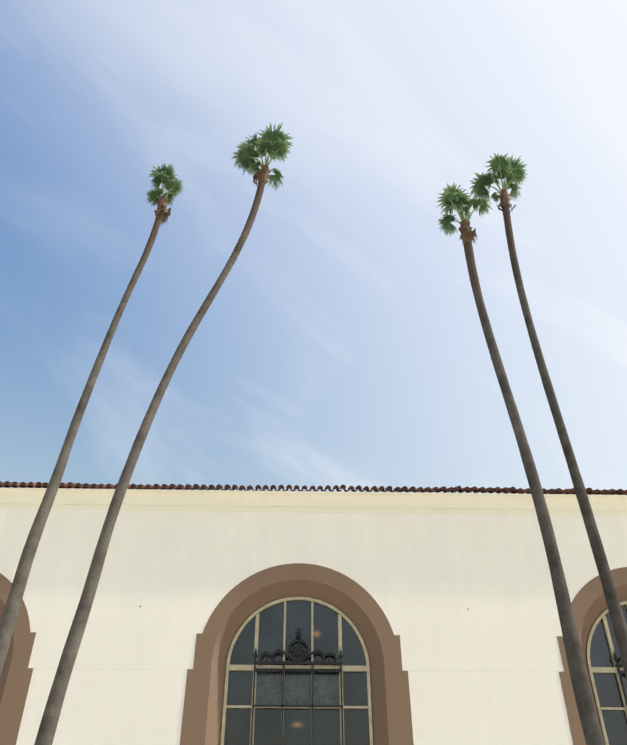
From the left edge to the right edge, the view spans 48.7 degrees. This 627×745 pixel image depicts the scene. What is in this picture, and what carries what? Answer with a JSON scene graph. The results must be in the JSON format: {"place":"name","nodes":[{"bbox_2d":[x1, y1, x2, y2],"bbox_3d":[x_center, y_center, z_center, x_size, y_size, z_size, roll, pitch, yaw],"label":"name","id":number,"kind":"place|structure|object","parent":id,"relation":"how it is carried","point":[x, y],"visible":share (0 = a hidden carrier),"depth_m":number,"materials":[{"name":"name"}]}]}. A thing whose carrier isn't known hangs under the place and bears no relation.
{"place":"outdoors","nodes":[
{"label":"outdoors","id":0,"kind":"place"},
{"bbox_2d":[0,481,626,494],"bbox_3d":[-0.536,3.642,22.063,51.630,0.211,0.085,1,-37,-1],"label":"roof tiles","id":1,"kind":"object","parent":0,"point":[289,487],"visible":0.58,"depth_m":22.06,"materials":[{"name":"brown tile"}]},
{"bbox_2d":[0,0,626,494],"label":"sky","id":2,"kind":"structure","parent":0,"point":[344,341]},
{"label":"ground","id":3,"kind":"structure","parent":0,"visible":0},
{"bbox_2d":[0,163,183,676],"bbox_3d":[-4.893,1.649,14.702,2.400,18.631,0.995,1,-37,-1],"label":"fan palm","id":4,"kind":"object","parent":3,"relation":"on","point":[165,175],"visible":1,"depth_m":14.85,"materials":[{"name":"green plant"}]},
{"bbox_2d":[34,122,292,744],"bbox_3d":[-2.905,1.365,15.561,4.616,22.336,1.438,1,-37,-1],"label":"fan palm","id":5,"kind":"object","parent":3,"relation":"on","point":[273,143],"visible":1,"depth_m":15.52,"materials":[{"name":"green plant"}]},
{"bbox_2d":[0,509,626,744],"bbox_3d":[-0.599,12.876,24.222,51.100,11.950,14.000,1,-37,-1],"label":"facade wall","id":6,"kind":"structure","parent":3,"relation":"on","point":[486,668],"depth_m":20.18,"materials":[{"name":"paint"}]},
{"bbox_2d":[0,599,13,703],"bbox_3d":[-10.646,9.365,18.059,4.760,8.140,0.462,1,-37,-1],"label":"arch reveal","id":7,"kind":"object","parent":6,"relation":"attached to","point":[5,669],"visible":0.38,"depth_m":19.13,"materials":[{"name":"brown paint"}]},
{"bbox_2d":[0,573,35,744],"bbox_3d":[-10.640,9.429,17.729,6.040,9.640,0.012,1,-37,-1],"label":"arch band","id":8,"kind":"object","parent":6,"relation":"attached to","point":[15,693],"visible":0.77,"depth_m":18.71,"materials":[{"name":"brown paint"}]},
{"bbox_2d":[180,563,413,744],"bbox_3d":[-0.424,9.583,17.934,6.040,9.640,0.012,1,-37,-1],"label":"arch band","id":9,"kind":"object","parent":6,"relation":"attached to","point":[194,721],"visible":1,"depth_m":19.31,"materials":[{"name":"brown paint"}]},
{"bbox_2d":[205,580,388,744],"bbox_3d":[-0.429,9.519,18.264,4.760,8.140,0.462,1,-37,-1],"label":"arch reveal","id":10,"kind":"object","parent":6,"relation":"attached to","point":[244,610],"visible":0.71,"depth_m":19.67,"materials":[{"name":"brown paint"}]},
{"bbox_2d":[220,597,372,744],"bbox_3d":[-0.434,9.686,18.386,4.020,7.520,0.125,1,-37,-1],"label":"arch window","id":11,"kind":"structure","parent":10,"relation":"attached to","point":[271,627],"depth_m":19.36,"materials":[{"name":"glass"}]},
{"bbox_2d":[250,626,343,744],"bbox_3d":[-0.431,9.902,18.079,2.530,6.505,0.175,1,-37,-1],"label":"iron grille","id":12,"kind":"object","parent":11,"relation":"attached to","point":[298,653],"visible":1,"depth_m":19.34,"materials":[{"name":"black metal"}]},
{"bbox_2d":[255,676,339,704],"bbox_3d":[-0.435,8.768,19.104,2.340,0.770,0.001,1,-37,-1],"label":"window panes","id":13,"kind":"object","parent":11,"relation":"attached to","point":[297,690],"visible":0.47,"depth_m":19.11,"materials":[{"name":"grey glass"}]},
{"bbox_2d":[0,488,626,515],"bbox_3d":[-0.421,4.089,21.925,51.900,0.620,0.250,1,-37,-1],"label":"eave cornice","id":14,"kind":"structure","parent":6,"relation":"attached to","point":[304,501],"depth_m":21.97,"materials":[{"name":"beige paint"}]},
{"bbox_2d":[557,567,626,744],"bbox_3d":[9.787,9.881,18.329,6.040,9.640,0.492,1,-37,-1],"label":"arch surround","id":15,"kind":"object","parent":6,"relation":"attached to","point":[605,672],"depth_m":19.60,"materials":[{"name":"paint"}]},
{"bbox_2d":[436,183,605,744],"bbox_3d":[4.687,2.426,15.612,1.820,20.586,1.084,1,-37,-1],"label":"fan palm","id":16,"kind":"object","parent":3,"relation":"on","point":[453,198],"visible":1,"depth_m":15.47,"materials":[{"name":"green plant"}]},
{"bbox_2d":[469,153,626,680],"bbox_3d":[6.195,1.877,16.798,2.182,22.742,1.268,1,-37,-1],"label":"fan palm","id":17,"kind":"object","parent":3,"relation":"on","point":[510,170],"visible":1,"depth_m":17.78,"materials":[{"name":"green plant"}]}
]}

